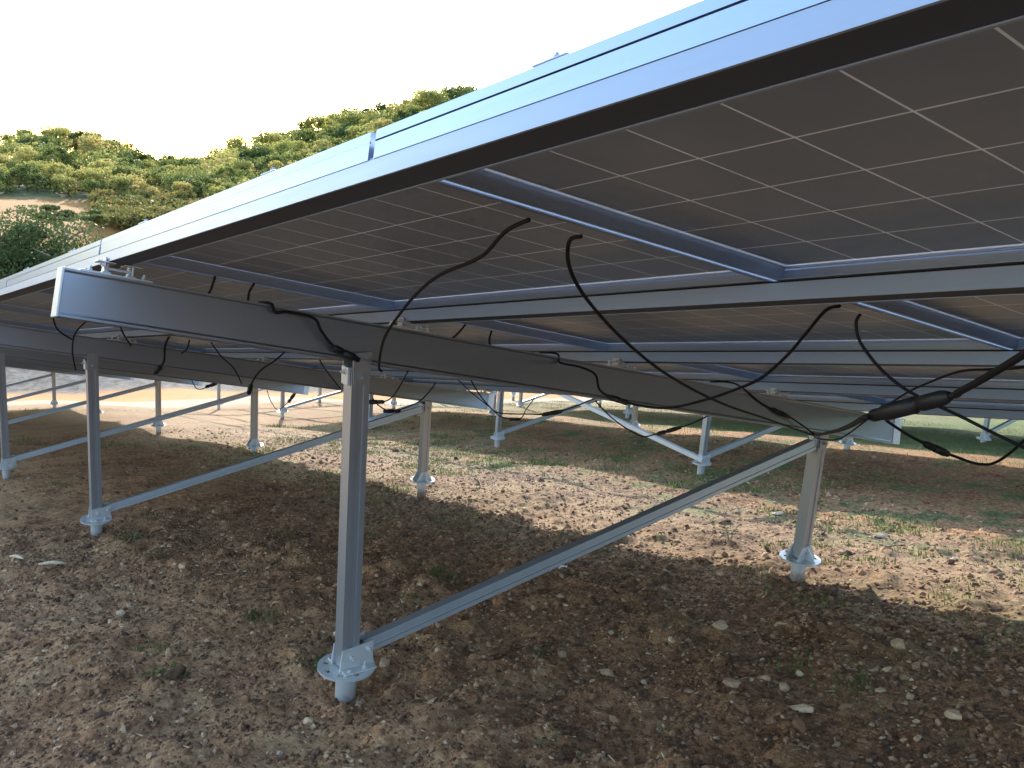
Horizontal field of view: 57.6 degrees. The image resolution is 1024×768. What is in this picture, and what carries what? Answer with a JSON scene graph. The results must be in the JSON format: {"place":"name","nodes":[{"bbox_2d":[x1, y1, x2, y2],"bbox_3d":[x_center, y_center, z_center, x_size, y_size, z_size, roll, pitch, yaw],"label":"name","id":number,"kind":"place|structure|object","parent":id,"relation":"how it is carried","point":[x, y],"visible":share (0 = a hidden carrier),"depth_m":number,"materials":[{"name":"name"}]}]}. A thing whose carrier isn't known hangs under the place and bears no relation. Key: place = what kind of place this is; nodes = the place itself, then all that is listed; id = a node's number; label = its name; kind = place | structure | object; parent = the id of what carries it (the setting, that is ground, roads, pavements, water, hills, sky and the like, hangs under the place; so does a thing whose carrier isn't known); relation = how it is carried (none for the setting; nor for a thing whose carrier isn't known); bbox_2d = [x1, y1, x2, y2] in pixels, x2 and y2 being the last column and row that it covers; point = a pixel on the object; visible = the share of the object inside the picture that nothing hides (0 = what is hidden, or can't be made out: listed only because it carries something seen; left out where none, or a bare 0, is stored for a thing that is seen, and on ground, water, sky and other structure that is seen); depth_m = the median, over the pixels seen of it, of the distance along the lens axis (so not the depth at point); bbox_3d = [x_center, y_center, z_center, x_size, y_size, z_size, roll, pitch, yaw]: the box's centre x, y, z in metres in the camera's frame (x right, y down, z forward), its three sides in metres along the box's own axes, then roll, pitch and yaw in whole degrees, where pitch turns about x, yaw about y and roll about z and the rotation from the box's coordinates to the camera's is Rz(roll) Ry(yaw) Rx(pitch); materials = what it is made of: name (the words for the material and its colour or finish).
{"place":"outdoors","nodes":[
{"label":"outdoors","id":0,"kind":"place"},
{"bbox_2d":[0,165,129,272],"bbox_3d":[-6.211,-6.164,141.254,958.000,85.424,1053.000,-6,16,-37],"label":"hills","id":1,"kind":"structure","parent":0,"point":[23,196],"depth_m":116.36,"materials":[{"name":"beige soil"}]},
{"bbox_2d":[0,133,39,163],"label":"hill tree","id":2,"kind":"object","parent":1,"relation":"on","point":[7,137],"visible":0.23,"depth_m":166.69,"materials":[{"name":"green plant"}]},
{"bbox_2d":[0,126,42,145],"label":"hill tree","id":3,"kind":"object","parent":1,"relation":"on","point":[27,131],"visible":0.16,"depth_m":181.63,"materials":[{"name":"green plant"}]},
{"bbox_2d":[0,139,43,157],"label":"hill tree","id":4,"kind":"object","parent":1,"relation":"on","point":[7,149],"visible":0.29,"depth_m":159.70,"materials":[{"name":"green plant"}]},
{"bbox_2d":[6,163,45,190],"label":"hill tree","id":5,"kind":"object","parent":1,"relation":"on","point":[22,171],"visible":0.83,"depth_m":125.66,"materials":[{"name":"green plant"}]},
{"bbox_2d":[7,145,50,161],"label":"hill tree","id":6,"kind":"object","parent":1,"relation":"on","point":[24,152],"visible":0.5,"depth_m":148.70,"materials":[{"name":"green plant"}]},
{"bbox_2d":[22,172,48,192],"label":"hill tree","id":7,"kind":"object","parent":1,"relation":"on","point":[35,177],"visible":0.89,"depth_m":124.40,"materials":[{"name":"green plant"}]},
{"bbox_2d":[16,134,57,147],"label":"hill tree","id":8,"kind":"object","parent":1,"relation":"on","point":[43,139],"visible":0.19,"depth_m":165.31,"materials":[{"name":"green plant"}]},
{"bbox_2d":[0,236,89,279],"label":"broadleaf tree","id":9,"kind":"object","parent":1,"relation":"on","point":[26,262],"visible":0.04,"depth_m":61.63,"materials":[{"name":"green plant"}]},
{"bbox_2d":[0,207,103,276],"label":"broadleaf tree","id":10,"kind":"object","parent":1,"relation":"on","point":[34,235],"visible":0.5,"depth_m":63.71,"materials":[{"name":"green plant"}]},
{"bbox_2d":[37,124,72,148],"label":"hill tree","id":11,"kind":"object","parent":1,"relation":"on","point":[56,131],"visible":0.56,"depth_m":177.57,"materials":[{"name":"green plant"}]},
{"bbox_2d":[39,160,74,190],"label":"hill tree","id":12,"kind":"object","parent":1,"relation":"on","point":[52,169],"visible":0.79,"depth_m":130.04,"materials":[{"name":"green plant"}]},
{"bbox_2d":[35,142,84,170],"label":"hill tree","id":13,"kind":"object","parent":1,"relation":"on","point":[69,158],"visible":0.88,"depth_m":145.81,"materials":[{"name":"green plant"}]},
{"bbox_2d":[12,204,109,246],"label":"spreading tree","id":14,"kind":"object","parent":1,"relation":"on","point":[96,217],"visible":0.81,"depth_m":87.16,"materials":[{"name":"green plant"}]},
{"bbox_2d":[48,174,78,193],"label":"hill tree","id":15,"kind":"object","parent":1,"relation":"on","point":[57,179],"visible":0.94,"depth_m":126.03,"materials":[{"name":"green plant"}]},
{"bbox_2d":[65,128,97,157],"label":"hill tree","id":16,"kind":"object","parent":1,"relation":"on","point":[74,135],"visible":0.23,"depth_m":188.13,"materials":[{"name":"green plant"}]},
{"bbox_2d":[79,177,107,190],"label":"hill tree","id":17,"kind":"object","parent":1,"relation":"on","point":[92,184],"visible":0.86,"depth_m":124.19,"materials":[{"name":"green plant"}]},
{"bbox_2d":[75,165,117,181],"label":"hill tree","id":18,"kind":"object","parent":1,"relation":"on","point":[97,174],"visible":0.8,"depth_m":132.35,"materials":[{"name":"green plant"}]},
{"bbox_2d":[74,132,119,157],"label":"hill tree","id":19,"kind":"object","parent":1,"relation":"on","point":[89,143],"visible":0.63,"depth_m":174.12,"materials":[{"name":"green plant"}]},
{"bbox_2d":[77,150,119,167],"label":"hill tree","id":20,"kind":"object","parent":1,"relation":"on","point":[97,154],"visible":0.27,"depth_m":152.34,"materials":[{"name":"green plant"}]},
{"bbox_2d":[85,159,119,175],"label":"hill tree","id":21,"kind":"object","parent":1,"relation":"on","point":[98,164],"visible":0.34,"depth_m":141.99,"materials":[{"name":"green plant"}]},
{"bbox_2d":[79,140,131,156],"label":"hill tree","id":22,"kind":"object","parent":1,"relation":"on","point":[114,143],"visible":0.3,"depth_m":185.21,"materials":[{"name":"green plant"}]},
{"bbox_2d":[80,155,138,175],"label":"hill tree","id":23,"kind":"object","parent":1,"relation":"on","point":[119,163],"visible":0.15,"depth_m":148.62,"materials":[{"name":"green plant"}]},
{"bbox_2d":[109,176,131,190],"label":"hill tree","id":24,"kind":"object","parent":1,"relation":"on","point":[121,182],"visible":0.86,"depth_m":124.90,"materials":[{"name":"green plant"}]},
{"bbox_2d":[111,165,136,177],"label":"hill tree","id":25,"kind":"object","parent":1,"relation":"on","point":[123,170],"visible":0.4,"depth_m":131.55,"materials":[{"name":"green plant"}]},
{"bbox_2d":[104,173,146,189],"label":"hill tree","id":26,"kind":"object","parent":1,"relation":"on","point":[131,178],"visible":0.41,"depth_m":128.11,"materials":[{"name":"green plant"}]},
{"bbox_2d":[129,181,159,195],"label":"hill tree","id":27,"kind":"object","parent":1,"relation":"on","point":[143,187],"visible":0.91,"depth_m":124.78,"materials":[{"name":"green plant"}]},
{"bbox_2d":[131,149,160,164],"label":"hill tree","id":28,"kind":"object","parent":1,"relation":"on","point":[142,156],"visible":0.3,"depth_m":209.84,"materials":[{"name":"green plant"}]},
{"bbox_2d":[0,149,317,230],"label":"undergrowth","id":29,"kind":"object","parent":1,"relation":"on","point":[124,209],"visible":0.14,"depth_m":116.07,"materials":[{"name":"green plant"}]},
{"bbox_2d":[144,167,174,180],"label":"hill tree","id":30,"kind":"object","parent":1,"relation":"on","point":[157,170],"visible":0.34,"depth_m":152.13,"materials":[{"name":"green plant"}]},
{"bbox_2d":[171,181,196,197],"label":"hill tree","id":31,"kind":"object","parent":1,"relation":"on","point":[182,187],"visible":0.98,"depth_m":125.70,"materials":[{"name":"green plant"}]},
{"bbox_2d":[176,156,202,167],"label":"hill tree","id":32,"kind":"object","parent":1,"relation":"on","point":[183,161],"visible":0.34,"depth_m":175.94,"materials":[{"name":"green plant"}]},
{"bbox_2d":[183,178,206,195],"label":"hill tree","id":33,"kind":"object","parent":1,"relation":"on","point":[197,184],"visible":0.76,"depth_m":128.94,"materials":[{"name":"green plant"}]},
{"bbox_2d":[179,173,213,188],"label":"hill tree","id":34,"kind":"object","parent":1,"relation":"on","point":[206,180],"visible":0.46,"depth_m":139.43,"materials":[{"name":"green plant"}]},
{"bbox_2d":[207,147,248,158],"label":"hill tree","id":35,"kind":"object","parent":1,"relation":"on","point":[236,152],"visible":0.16,"depth_m":229.66,"materials":[{"name":"green plant"}]},
{"bbox_2d":[207,163,249,182],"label":"hill tree","id":36,"kind":"object","parent":1,"relation":"on","point":[220,171],"visible":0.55,"depth_m":147.26,"materials":[{"name":"green plant"}]},
{"bbox_2d":[223,158,255,176],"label":"hill tree","id":37,"kind":"object","parent":1,"relation":"on","point":[241,164],"visible":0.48,"depth_m":163.03,"materials":[{"name":"green plant"}]},
{"bbox_2d":[224,133,266,151],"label":"hill tree","id":38,"kind":"object","parent":1,"relation":"on","point":[237,141],"visible":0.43,"depth_m":253.80,"materials":[{"name":"green plant"}]},
{"bbox_2d":[240,144,272,167],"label":"hill tree","id":39,"kind":"object","parent":1,"relation":"on","point":[257,151],"visible":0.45,"depth_m":186.21,"materials":[{"name":"green plant"}]},
{"bbox_2d":[255,130,282,146],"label":"hill tree","id":40,"kind":"object","parent":1,"relation":"on","point":[265,136],"visible":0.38,"depth_m":236.91,"materials":[{"name":"green plant"}]},
{"bbox_2d":[254,152,291,171],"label":"hill tree","id":41,"kind":"object","parent":1,"relation":"on","point":[266,160],"visible":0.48,"depth_m":173.93,"materials":[{"name":"green plant"}]},
{"bbox_2d":[278,150,303,166],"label":"hill tree","id":42,"kind":"object","parent":1,"relation":"on","point":[295,156],"visible":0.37,"depth_m":178.57,"materials":[{"name":"green plant"}]},
{"bbox_2d":[272,138,312,157],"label":"hill tree","id":43,"kind":"object","parent":1,"relation":"on","point":[281,146],"visible":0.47,"depth_m":198.03,"materials":[{"name":"green plant"}]},
{"bbox_2d":[279,126,317,146],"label":"hill tree","id":44,"kind":"object","parent":1,"relation":"on","point":[305,135],"visible":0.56,"depth_m":217.39,"materials":[{"name":"green plant"}]},
{"bbox_2d":[299,139,336,156],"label":"hill tree","id":45,"kind":"object","parent":1,"relation":"on","point":[320,143],"visible":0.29,"depth_m":191.87,"materials":[{"name":"green plant"}]},
{"bbox_2d":[304,113,333,130],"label":"hill tree","id":46,"kind":"object","parent":1,"relation":"on","point":[315,120],"visible":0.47,"depth_m":243.16,"materials":[{"name":"green plant"}]},
{"bbox_2d":[308,135,344,149],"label":"hill tree","id":47,"kind":"object","parent":1,"relation":"on","point":[335,140],"visible":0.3,"depth_m":198.33,"materials":[{"name":"green plant"}]},
{"bbox_2d":[314,126,341,140],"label":"hill tree","id":48,"kind":"object","parent":1,"relation":"on","point":[327,132],"visible":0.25,"depth_m":214.23,"materials":[{"name":"green plant"}]},
{"bbox_2d":[331,122,361,141],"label":"hill tree","id":49,"kind":"object","parent":1,"relation":"on","point":[340,132],"visible":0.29,"depth_m":208.71,"materials":[{"name":"green plant"}]},
{"bbox_2d":[334,108,366,125],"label":"hill tree","id":50,"kind":"object","parent":1,"relation":"on","point":[347,117],"visible":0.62,"depth_m":234.14,"materials":[{"name":"green plant"}]},
{"bbox_2d":[333,104,373,125],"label":"hill tree","id":51,"kind":"object","parent":1,"relation":"on","point":[352,107],"visible":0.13,"depth_m":243.33,"materials":[{"name":"green plant"}]},
{"bbox_2d":[342,124,373,141],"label":"hill tree","id":52,"kind":"object","parent":1,"relation":"on","point":[355,130],"visible":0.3,"depth_m":191.49,"materials":[{"name":"green plant"}]},
{"bbox_2d":[366,117,393,133],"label":"hill tree","id":53,"kind":"object","parent":1,"relation":"on","point":[379,124],"visible":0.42,"depth_m":205.92,"materials":[{"name":"green plant"}]},
{"bbox_2d":[368,99,398,111],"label":"hill tree","id":54,"kind":"object","parent":1,"relation":"on","point":[378,106],"visible":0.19,"depth_m":242.85,"materials":[{"name":"green plant"}]},
{"bbox_2d":[369,112,398,123],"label":"hill tree","id":55,"kind":"object","parent":1,"relation":"on","point":[383,115],"visible":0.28,"depth_m":214.57,"materials":[{"name":"green plant"}]},
{"bbox_2d":[389,107,419,121],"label":"hill tree","id":56,"kind":"object","parent":1,"relation":"on","point":[401,115],"visible":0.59,"depth_m":209.05,"materials":[{"name":"green plant"}]},
{"bbox_2d":[401,86,435,110],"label":"hill tree","id":57,"kind":"object","parent":1,"relation":"on","point":[421,100],"visible":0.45,"depth_m":223.27,"materials":[{"name":"green plant"}]},
{"bbox_2d":[423,89,450,108],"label":"hill tree","id":58,"kind":"object","parent":1,"relation":"on","point":[432,96],"visible":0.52,"depth_m":219.55,"materials":[{"name":"green plant"}]},
{"bbox_2d":[434,83,480,98],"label":"hill tree","id":59,"kind":"object","parent":1,"relation":"on","point":[452,94],"visible":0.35,"depth_m":226.20,"materials":[{"name":"green plant"}]},
{"bbox_2d":[0,0,701,159],"label":"sky","id":60,"kind":"structure","parent":0,"point":[174,77],"materials":[{"name":"white"}]},
{"bbox_2d":[0,367,1023,767],"bbox_3d":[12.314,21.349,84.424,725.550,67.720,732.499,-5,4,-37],"label":"ground","id":61,"kind":"structure","parent":0,"point":[324,415],"depth_m":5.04,"materials":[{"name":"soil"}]},
{"bbox_2d":[0,0,1023,702],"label":"mounting rack","id":62,"kind":"object","parent":61,"relation":"on","point":[832,36],"visible":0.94,"depth_m":3.06,"materials":[{"name":"metal"}]},
{"bbox_2d":[0,310,131,333],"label":"solar module","id":63,"kind":"object","parent":62,"relation":"on","point":[33,321],"visible":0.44,"depth_m":6.85,"materials":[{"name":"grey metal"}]},
{"bbox_2d":[0,277,134,329],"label":"solar module","id":64,"kind":"object","parent":62,"relation":"on","point":[38,303],"visible":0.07,"depth_m":5.42,"materials":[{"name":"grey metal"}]},
{"bbox_2d":[152,336,169,374],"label":"solar cable","id":65,"kind":"object","parent":62,"relation":"attached to","point":[157,369],"visible":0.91,"depth_m":6.23,"materials":[{"name":"black rubber"}]},
{"bbox_2d":[6,240,387,314],"bbox_3d":[-1.335,-0.368,3.748,1.004,0.046,1.684,9,-4,-37],"label":"solar module","id":66,"kind":"object","parent":62,"relation":"on","point":[179,278],"visible":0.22,"depth_m":3.51,"materials":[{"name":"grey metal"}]},
{"bbox_2d":[115,336,278,351],"bbox_3d":[-2.528,-0.330,7.036,1.004,0.046,1.684,9,-4,-37],"label":"solar module","id":67,"kind":"object","parent":62,"relation":"on","point":[179,342],"visible":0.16,"depth_m":7.49,"materials":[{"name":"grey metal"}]},
{"bbox_2d":[258,301,359,361],"bbox_3d":[-0.654,-0.164,3.006,0.332,0.198,0.099,2,13,-10],"label":"solar cable","id":68,"kind":"object","parent":62,"relation":"attached to","point":[346,353],"visible":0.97,"depth_m":3.02,"materials":[{"name":"black rubber"}]},
{"bbox_2d":[254,359,404,370],"bbox_3d":[-1.702,-0.204,7.629,1.004,0.044,1.684,9,-4,-37],"label":"solar module","id":69,"kind":"object","parent":62,"relation":"on","point":[332,364],"visible":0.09,"depth_m":8.28,"materials":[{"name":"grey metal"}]},
{"bbox_2d":[372,382,435,412],"bbox_3d":[-0.735,0.093,6.346,0.432,0.220,0.047,2,13,-11],"label":"solar cable","id":70,"kind":"object","parent":62,"relation":"attached to","point":[391,411],"visible":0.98,"depth_m":6.34,"materials":[{"name":"black rubber"}]},
{"bbox_2d":[100,132,772,309],"bbox_3d":[-0.325,-0.324,2.399,1.004,0.044,1.684,9,-4,-37],"label":"solar module","id":71,"kind":"object","parent":62,"relation":"on","point":[397,251],"visible":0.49,"depth_m":2.25,"materials":[{"name":"white plastic"}]},
{"bbox_2d":[373,376,504,385],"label":"solar module","id":72,"kind":"object","parent":62,"relation":"on","point":[433,380],"visible":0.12,"depth_m":8.71,"materials":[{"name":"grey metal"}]},
{"bbox_2d":[378,218,530,371],"bbox_3d":[-0.239,-0.168,2.428,0.067,0.640,1.540,0,14,-17],"label":"solar cable","id":73,"kind":"object","parent":62,"relation":"attached to","point":[492,245],"visible":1,"depth_m":2.07,"materials":[{"name":"black rubber"}]},
{"bbox_2d":[394,322,599,350],"bbox_3d":[-0.509,-0.242,4.340,1.004,0.046,1.684,9,-4,-37],"label":"solar module","id":74,"kind":"object","parent":62,"relation":"on","point":[498,338],"visible":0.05,"depth_m":4.20,"materials":[{"name":"white plastic"}]},
{"bbox_2d":[595,400,707,436],"bbox_3d":[0.891,0.241,5.922,0.753,0.204,0.047,6,13,9],"label":"solar cable","id":75,"kind":"object","parent":62,"relation":"attached to","point":[669,430],"visible":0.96,"depth_m":5.91,"materials":[{"name":"black rubber"}]},
{"bbox_2d":[595,345,753,380],"bbox_3d":[0.317,-0.116,4.933,1.004,0.044,1.684,9,-4,-37],"label":"solar module","id":76,"kind":"object","parent":62,"relation":"on","point":[679,371],"visible":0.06,"depth_m":4.82,"materials":[{"name":"white plastic"}]},
{"bbox_2d":[565,234,812,435],"bbox_3d":[0.757,-0.020,3.165,0.103,1.061,2.989,11,15,27],"label":"solar cable","id":77,"kind":"object","parent":62,"relation":"attached to","point":[586,298],"visible":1,"depth_m":2.31,"materials":[{"name":"black rubber"}]},
{"bbox_2d":[539,304,840,408],"bbox_3d":[0.461,-0.130,2.948,0.071,0.510,1.616,-1,14,-23],"label":"solar cable","id":78,"kind":"object","parent":62,"relation":"attached to","point":[627,402],"visible":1,"depth_m":2.75,"materials":[{"name":"black rubber"}]},
{"bbox_2d":[370,0,1023,280],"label":"solar module","id":79,"kind":"object","parent":62,"relation":"on","point":[913,160],"visible":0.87,"depth_m":1.31,"materials":[{"name":"white plastic"}]},
{"bbox_2d":[457,303,1008,350],"bbox_3d":[0.501,-0.198,2.992,1.004,0.044,1.684,9,-4,-37],"label":"solar module","id":80,"kind":"object","parent":62,"relation":"on","point":[783,328],"visible":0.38,"depth_m":3.04,"materials":[{"name":"white plastic"}]},
{"bbox_2d":[710,381,814,434],"bbox_3d":[1.210,0.120,4.395,0.617,0.284,0.087,0,14,-18],"label":"solar cable","id":81,"kind":"object","parent":62,"relation":"attached to","point":[781,413],"visible":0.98,"depth_m":4.40,"materials":[{"name":"black rubber"}]},
{"bbox_2d":[749,391,876,403],"bbox_3d":[1.143,0.009,5.525,1.004,0.044,1.684,9,-4,-37],"label":"solar module","id":82,"kind":"object","parent":62,"relation":"on","point":[815,397],"visible":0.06,"depth_m":5.44,"materials":[{"name":"white plastic"}]},
{"bbox_2d":[675,364,1023,388],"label":"solar module","id":83,"kind":"object","parent":62,"relation":"on","point":[918,376],"visible":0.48,"depth_m":3.97,"materials":[{"name":"white plastic"}]},
{"bbox_2d":[813,349,1023,436],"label":"solar cable","id":84,"kind":"object","parent":62,"relation":"attached to","point":[910,406],"visible":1,"depth_m":1.30,"materials":[{"name":"black rubber"}]},
{"bbox_2d":[813,366,1023,440],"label":"solar cable","id":85,"kind":"object","parent":62,"relation":"attached to","point":[957,372],"visible":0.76,"depth_m":2.65,"materials":[{"name":"black rubber"}]},
{"bbox_2d":[832,394,1023,410],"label":"solar module","id":86,"kind":"object","parent":62,"relation":"on","point":[990,404],"visible":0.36,"depth_m":4.75,"materials":[{"name":"white plastic"}]},
{"bbox_2d":[854,313,1023,448],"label":"solar cable","id":87,"kind":"object","parent":62,"relation":"attached to","point":[881,369],"visible":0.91,"depth_m":2.20,"materials":[{"name":"black rubber"}]},
{"bbox_2d":[858,295,1023,349],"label":"solar module","id":88,"kind":"object","parent":62,"relation":"on","point":[997,320],"visible":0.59,"depth_m":2.30,"materials":[{"name":"white plastic"}]},
{"bbox_2d":[885,420,1023,465],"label":"solar cable","id":89,"kind":"object","parent":62,"relation":"attached to","point":[937,449],"visible":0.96,"depth_m":2.50,"materials":[{"name":"black rubber"}]},
{"bbox_2d":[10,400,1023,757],"bbox_3d":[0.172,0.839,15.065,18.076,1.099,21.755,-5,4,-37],"label":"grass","id":90,"kind":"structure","parent":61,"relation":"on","point":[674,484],"depth_m":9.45,"materials":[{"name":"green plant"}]},
{"bbox_2d":[217,384,855,474],"bbox_3d":[0.754,0.145,13.752,4.205,1.994,25.492,-5,4,-37],"label":"mounting rack","id":91,"kind":"object","parent":61,"relation":"on","point":[702,459],"visible":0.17,"depth_m":11.56,"materials":[{"name":"metal"}]},
{"bbox_2d":[510,392,1017,441],"bbox_3d":[5.691,0.098,17.447,4.205,1.994,25.492,-5,4,-37],"label":"mounting rack","id":92,"kind":"object","parent":61,"relation":"on","point":[984,436],"visible":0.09,"depth_m":14.15,"materials":[{"name":"metal"}]},
{"bbox_2d":[789,704,813,712],"bbox_3d":[0.994,1.115,3.203,0.088,0.031,0.041,0,4,30],"label":"stone","id":93,"kind":"object","parent":61,"relation":"on","point":[803,708],"visible":0.99,"depth_m":3.19,"materials":[{"name":"grey stone"}]},
{"bbox_2d":[890,638,905,649],"bbox_3d":[1.536,1.036,3.708,0.046,0.038,0.056,3,13,-5],"label":"stone","id":94,"kind":"object","parent":61,"relation":"on","point":[896,643],"visible":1,"depth_m":3.70,"materials":[{"name":"beige stone"}]},
{"bbox_2d":[944,709,961,720],"bbox_3d":[1.464,1.097,3.085,0.035,0.033,0.063,-5,4,-37],"label":"stone","id":95,"kind":"object","parent":61,"relation":"on","point":[953,714],"visible":1,"depth_m":3.08,"materials":[{"name":"beige stone"}]},
{"bbox_2d":[0,445,1023,767],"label":"straw","id":96,"kind":"object","parent":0,"point":[522,593],"visible":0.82,"depth_m":4.75,"materials":[{"name":"plant"}]},
{"bbox_2d":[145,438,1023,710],"bbox_3d":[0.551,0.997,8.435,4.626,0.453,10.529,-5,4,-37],"label":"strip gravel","id":97,"kind":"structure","parent":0,"point":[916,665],"depth_m":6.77,"materials":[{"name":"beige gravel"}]},
{"label":"solar module","id":98,"kind":"object","parent":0,"visible":0},
{"bbox_2d":[471,380,593,415],"bbox_3d":[0.079,0.105,6.378,1.185,0.284,0.081,17,18,42],"label":"solar cable","id":99,"kind":"object","parent":98,"relation":"hanging from","point":[554,412],"visible":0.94,"depth_m":6.26,"materials":[{"name":"black rubber"}]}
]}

